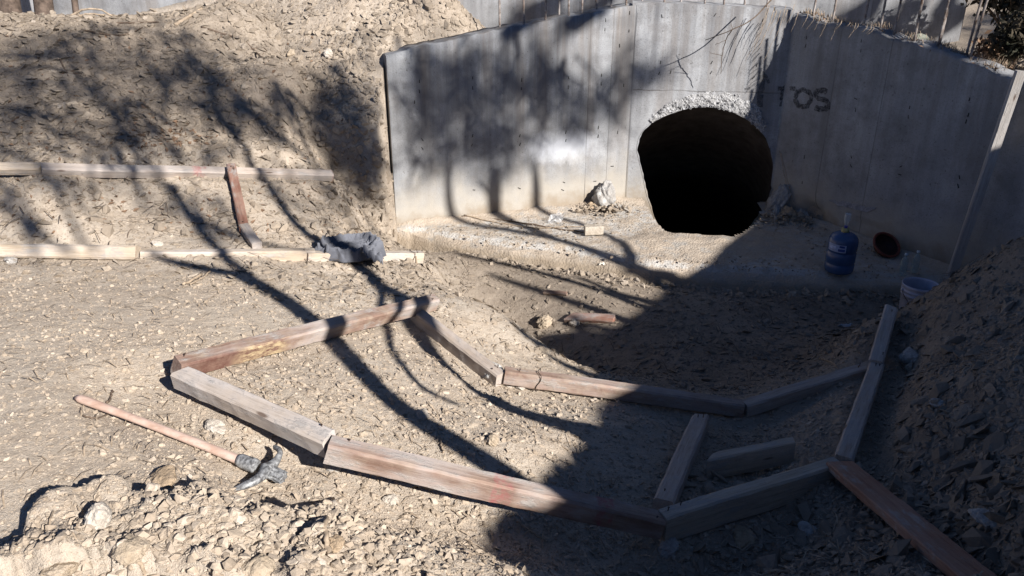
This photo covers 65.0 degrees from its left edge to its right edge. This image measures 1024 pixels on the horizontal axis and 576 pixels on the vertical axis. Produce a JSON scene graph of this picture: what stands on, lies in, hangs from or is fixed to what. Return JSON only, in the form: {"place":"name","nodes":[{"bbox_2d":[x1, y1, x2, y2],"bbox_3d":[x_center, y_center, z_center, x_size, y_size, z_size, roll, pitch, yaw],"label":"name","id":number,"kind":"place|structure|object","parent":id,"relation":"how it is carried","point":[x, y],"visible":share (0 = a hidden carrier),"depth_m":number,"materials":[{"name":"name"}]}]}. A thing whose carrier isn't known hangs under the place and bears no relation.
{"place":"outdoors","nodes":[
{"label":"outdoors","id":0,"kind":"place"},
{"bbox_2d":[0,0,1023,575],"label":"ground","id":1,"kind":"structure","parent":0,"point":[36,564],"depth_m":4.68,"materials":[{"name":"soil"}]},
{"bbox_2d":[0,0,21,12],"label":"tree","id":2,"kind":"object","parent":1,"relation":"on","point":[6,6],"visible":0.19,"depth_m":9.58,"materials":[{"name":"brown plant"}]},
{"bbox_2d":[3,257,18,263],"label":"rock","id":3,"kind":"object","parent":1,"relation":"on","point":[10,259],"visible":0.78,"depth_m":5.49,"materials":[{"name":"beige stone"}]},
{"bbox_2d":[0,162,41,174],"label":"timber beam","id":4,"kind":"structure","parent":1,"relation":"on","point":[20,168],"depth_m":6.07,"materials":[{"name":"brown wood"}]},
{"bbox_2d":[33,0,53,14],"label":"tree","id":5,"kind":"object","parent":1,"relation":"on","point":[44,6],"visible":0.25,"depth_m":9.59,"materials":[{"name":"brown plant"}]},
{"bbox_2d":[39,561,79,575],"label":"rock","id":6,"kind":"object","parent":1,"relation":"on","point":[64,569],"visible":0.83,"depth_m":2.21,"materials":[{"name":"beige stone"}]},
{"bbox_2d":[0,243,140,259],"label":"timber beam","id":7,"kind":"structure","parent":1,"relation":"on","point":[72,251],"depth_m":5.57,"materials":[{"name":"beige wood"}]},
{"bbox_2d":[71,0,79,14],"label":"tree","id":8,"kind":"object","parent":1,"relation":"on","point":[75,5],"visible":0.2,"depth_m":9.64,"materials":[{"name":"brown plant"}]},
{"bbox_2d":[71,8,112,15],"bbox_3d":[-4.508,-2.916,8.552,0.516,0.124,0.030,0,24,1],"label":"root","id":9,"kind":"object","parent":1,"relation":"on","point":[78,11],"visible":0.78,"depth_m":8.53,"materials":[{"name":"beige wood"}]},
{"bbox_2d":[79,13,104,16],"bbox_3d":[-4.513,-2.886,8.569,0.349,0.091,0.035,0,24,0],"label":"root","id":10,"kind":"object","parent":1,"relation":"on","point":[81,15],"visible":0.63,"depth_m":8.55,"materials":[{"name":"beige wood"}]},
{"bbox_2d":[82,414,109,418],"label":"stick","id":11,"kind":"object","parent":1,"relation":"on","point":[85,416],"visible":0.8,"depth_m":3.21,"materials":[{"name":"brown wood"}]},
{"bbox_2d":[84,501,111,531],"bbox_3d":[-1.221,0.682,2.370,0.075,0.106,0.095,6,34,-26],"label":"rock","id":12,"kind":"object","parent":1,"relation":"on","point":[98,515],"visible":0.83,"depth_m":2.34,"materials":[{"name":"beige stone"}]},
{"bbox_2d":[105,389,113,403],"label":"stick","id":13,"kind":"object","parent":1,"relation":"on","point":[109,399],"visible":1,"depth_m":3.50,"materials":[{"name":"brown wood"}]},
{"bbox_2d":[81,27,142,35],"bbox_3d":[-4.015,-2.580,8.098,0.574,0.074,0.116,-13,27,-28],"label":"stick","id":14,"kind":"object","parent":1,"relation":"on","point":[109,34],"visible":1,"depth_m":8.04,"materials":[{"name":"brown wood"}]},
{"bbox_2d":[111,533,150,564],"bbox_3d":[-1.071,0.734,2.252,0.090,0.057,0.108,13,22,-5],"label":"rock","id":15,"kind":"object","parent":1,"relation":"on","point":[129,551],"visible":0.98,"depth_m":2.23,"materials":[{"name":"beige stone"}]},
{"bbox_2d":[110,21,158,23],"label":"stick","id":16,"kind":"object","parent":1,"relation":"on","point":[134,22],"visible":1,"depth_m":8.29,"materials":[{"name":"brown wood"}]},
{"bbox_2d":[123,561,146,574],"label":"stick","id":17,"kind":"object","parent":1,"relation":"on","point":[141,565],"visible":0.41,"depth_m":2.26,"materials":[{"name":"beige wood"}]},
{"bbox_2d":[151,240,163,246],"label":"rock","id":18,"kind":"object","parent":1,"relation":"on","point":[156,243],"visible":1,"depth_m":5.86,"materials":[{"name":"beige stone"}]},
{"bbox_2d":[150,464,176,488],"bbox_3d":[-1.225,0.668,2.821,0.095,0.039,0.142,-10,28,-14],"label":"rock","id":19,"kind":"object","parent":1,"relation":"on","point":[164,477],"visible":0.72,"depth_m":2.81,"materials":[{"name":"beige stone"}]},
{"bbox_2d":[0,35,357,236],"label":"leaf litter","id":20,"kind":"object","parent":1,"relation":"on","point":[146,143],"visible":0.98,"depth_m":6.91,"materials":[{"name":"brown plant"}]},
{"bbox_2d":[74,395,287,490],"bbox_3d":[-1.329,0.588,3.279,0.973,0.212,0.274,12,27,25],"label":"pickaxe","id":21,"kind":"object","parent":1,"relation":"on","point":[272,471],"visible":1,"depth_m":3.19,"materials":[{"name":"wood"}]},
{"bbox_2d":[40,162,333,180],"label":"timber beam","id":22,"kind":"structure","parent":1,"relation":"on","point":[117,171],"depth_m":6.59,"materials":[{"name":"wood"}]},
{"bbox_2d":[174,7,202,25],"bbox_3d":[-3.430,-2.877,8.525,0.054,0.168,0.387,14,28,28],"label":"stick","id":23,"kind":"object","parent":1,"relation":"on","point":[188,16],"visible":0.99,"depth_m":8.48,"materials":[{"name":"beige wood"}]},
{"bbox_2d":[182,273,202,284],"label":"stick","id":24,"kind":"object","parent":1,"relation":"on","point":[199,275],"visible":0.99,"depth_m":5.20,"materials":[{"name":"beige wood"}]},
{"bbox_2d":[190,271,210,284],"bbox_3d":[-2.033,-0.067,5.265,0.029,0.057,0.323,0,24,1],"label":"stick","id":25,"kind":"object","parent":1,"relation":"on","point":[206,274],"visible":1,"depth_m":5.25,"materials":[{"name":"brown wood"}]},
{"bbox_2d":[204,418,225,434],"bbox_3d":[-1.248,0.592,3.391,0.080,0.048,0.117,-15,35,-42],"label":"rock","id":26,"kind":"object","parent":1,"relation":"on","point":[213,425],"visible":0.95,"depth_m":3.38,"materials":[{"name":"beige stone"}]},
{"bbox_2d":[5,475,441,575],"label":"clods","id":27,"kind":"object","parent":1,"relation":"on","point":[298,526],"visible":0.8,"depth_m":2.40,"materials":[{"name":"soil"}]},
{"bbox_2d":[140,248,314,261],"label":"timber beam","id":28,"kind":"structure","parent":1,"relation":"on","point":[291,254],"depth_m":5.88,"materials":[{"name":"beige wood"}]},
{"bbox_2d":[201,26,264,59],"bbox_3d":[-2.780,-2.551,8.343,0.968,0.295,0.306,15,28,31],"label":"stick","id":29,"kind":"object","parent":1,"relation":"on","point":[258,54],"visible":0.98,"depth_m":8.44,"materials":[{"name":"brown wood"}]},
{"bbox_2d":[226,163,248,232],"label":"timber beam","id":30,"kind":"structure","parent":1,"relation":"on","point":[239,204],"depth_m":6.51,"materials":[{"name":"brown wood"}]},
{"bbox_2d":[0,0,476,240],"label":"scree","id":31,"kind":"structure","parent":1,"relation":"on","point":[108,230],"depth_m":8.04,"materials":[{"name":"stone"}]},
{"bbox_2d":[239,223,261,248],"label":"timber beam","id":32,"kind":"structure","parent":1,"relation":"on","point":[254,241],"depth_m":6.10,"materials":[{"name":"wood"}]},
{"bbox_2d":[170,367,335,457],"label":"timber beam","id":33,"kind":"structure","parent":1,"relation":"on","point":[312,436],"depth_m":3.31,"materials":[{"name":"brown wood"}]},
{"bbox_2d":[241,553,274,575],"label":"rock","id":34,"kind":"object","parent":1,"relation":"on","point":[261,564],"visible":1,"depth_m":2.26,"materials":[{"name":"beige stone"}]},
{"bbox_2d":[286,49,294,56],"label":"rock","id":35,"kind":"object","parent":1,"relation":"on","point":[291,52],"visible":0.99,"depth_m":8.63,"materials":[{"name":"beige stone"}]},
{"bbox_2d":[170,293,439,372],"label":"timber beam","id":36,"kind":"structure","parent":1,"relation":"on","point":[213,358],"depth_m":4.23,"materials":[{"name":"brown wood"}]},
{"bbox_2d":[323,48,332,57],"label":"rock","id":37,"kind":"object","parent":1,"relation":"on","point":[327,52],"visible":1,"depth_m":8.48,"materials":[{"name":"white stone"}]},
{"bbox_2d":[322,497,334,559],"bbox_3d":[-0.614,0.781,2.704,0.034,0.404,0.739,-6,25,-13],"label":"stick","id":38,"kind":"object","parent":1,"relation":"on","point":[327,546],"visible":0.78,"depth_m":2.34,"materials":[{"name":"brown wood"}]},
{"bbox_2d":[324,464,341,471],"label":"rock","id":39,"kind":"object","parent":1,"relation":"on","point":[331,468],"visible":0.34,"depth_m":3.27,"materials":[{"name":"beige stone"}]},
{"bbox_2d":[329,533,344,552],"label":"rock","id":40,"kind":"object","parent":1,"relation":"on","point":[336,540],"visible":0.9,"depth_m":2.35,"materials":[{"name":"beige stone"}]},
{"bbox_2d":[307,249,423,263],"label":"timber beam","id":41,"kind":"structure","parent":1,"relation":"on","point":[317,256],"depth_m":6.39,"materials":[{"name":"brown wood"}]},
{"bbox_2d":[315,231,386,264],"bbox_3d":[-1.256,-0.313,6.165,0.574,0.178,0.364,0,24,0],"label":"jacket","id":42,"kind":"object","parent":41,"relation":"on","point":[350,247],"visible":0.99,"depth_m":6.13,"materials":[{"name":"grey fabric"}]},
{"bbox_2d":[311,0,469,234],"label":"fine scree","id":43,"kind":"structure","parent":1,"relation":"on","point":[439,16],"depth_m":8.40,"materials":[{"name":"gravel"}]},
{"bbox_2d":[382,494,398,505],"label":"rock","id":44,"kind":"object","parent":1,"relation":"on","point":[392,499],"visible":1,"depth_m":3.19,"materials":[{"name":"beige stone"}]},
{"bbox_2d":[416,408,428,419],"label":"rock","id":45,"kind":"object","parent":1,"relation":"on","point":[422,413],"visible":0.86,"depth_m":3.80,"materials":[{"name":"white stone"}]},
{"bbox_2d":[440,438,444,452],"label":"stick","id":46,"kind":"object","parent":1,"relation":"on","point":[441,446],"visible":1,"depth_m":3.58,"materials":[{"name":"wood"}]},
{"bbox_2d":[410,310,504,386],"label":"timber beam","id":47,"kind":"structure","parent":1,"relation":"on","point":[464,352],"depth_m":4.87,"materials":[{"name":"brown wood"}]},
{"bbox_2d":[485,433,498,445],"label":"rock","id":48,"kind":"object","parent":1,"relation":"on","point":[492,439],"visible":1,"depth_m":3.67,"materials":[{"name":"beige stone"}]},
{"bbox_2d":[483,361,502,378],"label":"rock","id":49,"kind":"object","parent":1,"relation":"on","point":[487,375],"visible":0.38,"depth_m":4.71,"materials":[{"name":"white stone"}]},
{"bbox_2d":[20,0,966,83],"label":"concrete wall","id":50,"kind":"structure","parent":1,"relation":"on","point":[485,12],"depth_m":10.71,"materials":[{"name":"grey concrete"}]},
{"bbox_2d":[323,435,665,539],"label":"timber beam","id":51,"kind":"structure","parent":1,"relation":"on","point":[419,470],"depth_m":3.18,"materials":[{"name":"brown wood"}]},
{"bbox_2d":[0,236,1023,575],"bbox_3d":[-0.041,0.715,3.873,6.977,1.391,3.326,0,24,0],"label":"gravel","id":52,"kind":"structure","parent":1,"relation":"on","point":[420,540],"depth_m":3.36,"materials":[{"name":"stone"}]},
{"bbox_2d":[515,386,526,390],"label":"rock","id":53,"kind":"object","parent":1,"relation":"on","point":[520,388],"visible":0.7,"depth_m":4.70,"materials":[{"name":"beige stone"}]},
{"bbox_2d":[536,314,552,328],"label":"rock","id":54,"kind":"object","parent":1,"relation":"on","point":[544,321],"visible":0.99,"depth_m":7.31,"materials":[{"name":"beige stone"}]},
{"bbox_2d":[543,290,567,295],"bbox_3d":[0.412,0.049,7.659,0.234,0.039,0.043,3,58,23],"label":"timber offcut","id":55,"kind":"object","parent":1,"relation":"on","point":[554,292],"visible":1,"depth_m":7.64,"materials":[{"name":"brown wood"}]},
{"bbox_2d":[569,319,579,326],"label":"rock","id":56,"kind":"object","parent":1,"relation":"on","point":[572,323],"visible":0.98,"depth_m":7.19,"materials":[{"name":"grey stone"}]},
{"bbox_2d":[564,313,615,323],"bbox_3d":[0.695,0.273,7.194,0.473,0.058,0.094,1,47,28],"label":"timber offcut","id":57,"kind":"object","parent":1,"relation":"on","point":[595,318],"visible":0.98,"depth_m":7.16,"materials":[{"name":"brown wood"}]},
{"bbox_2d":[503,366,744,416],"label":"timber beam","id":58,"kind":"structure","parent":1,"relation":"on","point":[625,392],"depth_m":4.71,"materials":[{"name":"brown wood"}]},
{"bbox_2d":[657,537,678,558],"bbox_3d":[0.644,1.071,3.309,0.079,0.057,0.110,19,45,19],"label":"rock","id":59,"kind":"object","parent":1,"relation":"on","point":[669,548],"visible":0.9,"depth_m":3.29,"materials":[{"name":"grey stone"}]},
{"bbox_2d":[444,251,899,307],"bbox_3d":[1.541,0.005,8.020,5.227,0.418,0.581,6,25,14],"label":"spoil","id":60,"kind":"object","parent":1,"relation":"on","point":[805,291],"visible":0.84,"depth_m":7.79,"materials":[{"name":"soil"}]},
{"bbox_2d":[397,197,948,295],"bbox_3d":[1.658,-0.515,8.942,6.247,0.368,2.438,3,24,7],"label":"concrete apron","id":61,"kind":"object","parent":1,"relation":"on","point":[752,246],"visible":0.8,"depth_m":8.43,"materials":[{"name":"beige concrete"}]},
{"bbox_2d":[462,216,583,232],"bbox_3d":[0.186,-0.731,9.090,1.600,0.045,0.123,8,25,17],"label":"stick","id":62,"kind":"object","parent":61,"relation":"on","point":[536,225],"visible":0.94,"depth_m":9.06,"materials":[{"name":"wood"}]},
{"bbox_2d":[464,214,583,228],"bbox_3d":[0.108,-0.734,9.078,1.388,0.053,0.178,5,24,11],"label":"stick","id":63,"kind":"object","parent":61,"relation":"on","point":[517,225],"visible":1,"depth_m":9.07,"materials":[{"name":"brown wood"}]},
{"bbox_2d":[584,224,603,235],"bbox_3d":[0.892,-0.636,8.777,0.206,0.104,0.103,-2,24,-5],"label":"concrete block","id":64,"kind":"object","parent":61,"relation":"on","point":[593,229],"depth_m":8.73,"materials":[{"name":"beige concrete"}]},
{"bbox_2d":[422,202,949,279],"bbox_3d":[1.634,-0.632,8.892,5.836,0.046,2.151,3,24,7],"label":"grit","id":65,"kind":"object","parent":61,"relation":"on","point":[732,261],"visible":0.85,"depth_m":8.59,"materials":[{"name":"stone"}]},
{"bbox_2d":[569,200,824,228],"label":"mortar crumbs","id":66,"kind":"object","parent":61,"relation":"on","point":[611,208],"visible":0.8,"depth_m":9.34,"materials":[{"name":"stone"}]},
{"bbox_2d":[824,227,858,274],"bbox_3d":[3.184,-0.370,7.757,0.273,0.446,0.272,0,24,0],"label":"water jug","id":67,"kind":"object","parent":61,"relation":"on","point":[841,251],"visible":1,"depth_m":7.67,"materials":[{"name":"blue plastic"}]},
{"bbox_2d":[873,232,900,257],"bbox_3d":[3.822,-0.426,8.244,0.304,0.099,0.304,13,61,-6],"label":"round basin","id":68,"kind":"object","parent":61,"relation":"on","point":[886,244],"visible":1,"depth_m":8.27,"materials":[{"name":"orange plastic"}]},
{"bbox_2d":[946,70,1023,275],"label":"timber board","id":69,"kind":"object","parent":61,"relation":"on","point":[1003,121],"visible":0.98,"depth_m":7.14,"materials":[{"name":"brown wood"}]},
{"bbox_2d":[652,414,708,509],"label":"timber beam","id":70,"kind":"structure","parent":1,"relation":"on","point":[672,485],"depth_m":3.86,"materials":[{"name":"brown wood"}]},
{"bbox_2d":[382,0,1023,269],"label":"culvert headwall","id":71,"kind":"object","parent":1,"relation":"on","point":[664,116],"visible":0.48,"depth_m":8.94,"materials":[{"name":"concrete"}]},
{"bbox_2d":[706,0,771,67],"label":"dead branch","id":72,"kind":"object","parent":71,"relation":"hanging from","point":[735,28],"visible":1,"depth_m":8.56,"materials":[{"name":"brown wood"}]},
{"bbox_2d":[779,151,801,227],"bbox_3d":[3.245,-0.977,9.056,0.182,0.993,0.755,-7,25,-16],"label":"cord","id":73,"kind":"object","parent":71,"relation":"hanging from","point":[788,183],"visible":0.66,"depth_m":9.24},
{"bbox_2d":[745,4,873,63],"bbox_3d":[3.159,-2.646,8.485,1.288,0.626,0.279,18,30,35],"label":"creeper","id":74,"kind":"object","parent":71,"relation":"hanging from","point":[793,26],"visible":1,"depth_m":8.67,"materials":[{"name":"brown plant"}]},
{"bbox_2d":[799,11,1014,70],"bbox_3d":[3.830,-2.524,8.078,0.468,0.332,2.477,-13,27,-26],"label":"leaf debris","id":75,"kind":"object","parent":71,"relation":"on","point":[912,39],"visible":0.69,"depth_m":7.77,"materials":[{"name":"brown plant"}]},
{"bbox_2d":[800,8,1018,69],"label":"dry grass","id":76,"kind":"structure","parent":71,"relation":"on","point":[942,46],"depth_m":7.87,"materials":[{"name":"beige plant"}]},
{"bbox_2d":[733,525,755,549],"bbox_3d":[0.969,1.049,3.380,0.103,0.048,0.122,-5,25,-11],"label":"rock","id":77,"kind":"object","parent":1,"relation":"on","point":[743,537],"visible":0.97,"depth_m":3.36,"materials":[{"name":"grey stone"}]},
{"bbox_2d":[658,457,838,541],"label":"timber beam","id":78,"kind":"structure","parent":1,"relation":"on","point":[696,515],"depth_m":3.43,"materials":[{"name":"brown wood"}]},
{"bbox_2d":[706,437,795,477],"bbox_3d":[1.182,0.849,3.994,0.486,0.133,0.060,-9,25,-10],"label":"timber offcut","id":79,"kind":"object","parent":1,"relation":"on","point":[753,458],"visible":0.91,"depth_m":3.97,"materials":[{"name":"brown wood"}]},
{"bbox_2d":[742,361,867,416],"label":"timber beam","id":80,"kind":"structure","parent":1,"relation":"on","point":[777,398],"depth_m":4.83,"materials":[{"name":"brown wood"}]},
{"bbox_2d":[797,521,817,535],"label":"rock","id":81,"kind":"object","parent":1,"relation":"on","point":[806,527],"visible":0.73,"depth_m":3.32,"materials":[{"name":"grey stone"}]},
{"bbox_2d":[838,323,851,326],"bbox_3d":[2.929,0.327,7.068,0.143,0.041,0.029,0,24,0],"label":"paper scrap","id":82,"kind":"object","parent":1,"relation":"on","point":[845,325],"visible":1,"depth_m":7.06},
{"bbox_2d":[678,276,1023,575],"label":"bank stones","id":83,"kind":"object","parent":1,"relation":"on","point":[977,538],"visible":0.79,"depth_m":3.29,"materials":[{"name":"grey stone"}]},
{"bbox_2d":[834,362,884,461],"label":"timber beam","id":84,"kind":"structure","parent":1,"relation":"on","point":[852,435],"depth_m":4.16,"materials":[{"name":"brown wood"}]},
{"bbox_2d":[866,304,897,370],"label":"timber beam","id":85,"kind":"structure","parent":1,"relation":"on","point":[879,350],"depth_m":5.11,"materials":[{"name":"brown wood"}]},
{"bbox_2d":[896,362,907,397],"bbox_3d":[2.284,0.529,4.696,0.055,0.112,0.614,11,26,24],"label":"stick","id":86,"kind":"object","parent":1,"relation":"on","point":[903,368],"visible":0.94,"depth_m":4.75,"materials":[{"name":"wood"}]},
{"bbox_2d":[898,347,919,363],"bbox_3d":[2.449,0.427,4.933,0.130,0.121,0.134,3,24,7],"label":"rock","id":87,"kind":"object","parent":1,"relation":"on","point":[907,355],"visible":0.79,"depth_m":4.91,"materials":[{"name":"grey stone"}]},
{"bbox_2d":[826,461,996,575],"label":"timber plank","id":88,"kind":"object","parent":1,"relation":"on","point":[940,550],"visible":0.99,"depth_m":2.99,"materials":[{"name":"brown wood"}]},
{"bbox_2d":[898,277,938,308],"bbox_3d":[3.594,0.133,7.134,0.330,0.374,0.308,0,24,0],"label":"bucket","id":89,"kind":"object","parent":1,"relation":"on","point":[912,288],"visible":0.46,"depth_m":7.13,"materials":[{"name":"white plastic"}]},
{"bbox_2d":[910,33,929,40],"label":"rock","id":90,"kind":"object","parent":1,"relation":"on","point":[923,36],"visible":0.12,"depth_m":8.15,"materials":[{"name":"beige stone"}]},
{"bbox_2d":[929,398,943,407],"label":"rock","id":91,"kind":"object","parent":1,"relation":"on","point":[940,402],"visible":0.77,"depth_m":3.73,"materials":[{"name":"grey stone"}]},
{"bbox_2d":[967,508,996,529],"bbox_3d":[1.674,0.807,2.826,0.134,0.061,0.104,17,34,37],"label":"rock","id":92,"kind":"object","parent":1,"relation":"on","point":[977,515],"visible":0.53,"depth_m":2.82,"materials":[{"name":"grey stone"}]},
{"bbox_2d":[969,30,1007,64],"bbox_3d":[5.316,-2.571,8.909,0.521,0.543,0.556,8,25,18],"label":"shrub","id":93,"kind":"object","parent":1,"relation":"on","point":[983,50],"visible":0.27,"depth_m":8.83,"materials":[{"name":"green plant"}]},
{"bbox_2d":[960,0,1023,25],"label":"shrub","id":94,"kind":"object","parent":1,"relation":"on","point":[998,6],"visible":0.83,"depth_m":9.60,"materials":[{"name":"green plant"}]},
{"bbox_2d":[984,5,1023,69],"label":"shrub","id":95,"kind":"object","parent":1,"relation":"on","point":[1009,44],"visible":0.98,"depth_m":8.21,"materials":[{"name":"green plant"}]},
{"bbox_2d":[0,236,1023,575],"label":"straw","id":96,"kind":"object","parent":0,"point":[516,556],"visible":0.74,"depth_m":3.66,"materials":[{"name":"beige plant"}]},
{"bbox_2d":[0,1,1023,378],"bbox_3d":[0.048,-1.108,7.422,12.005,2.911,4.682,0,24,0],"label":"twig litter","id":97,"kind":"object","parent":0,"point":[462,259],"visible":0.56,"depth_m":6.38,"materials":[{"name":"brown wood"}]}
]}

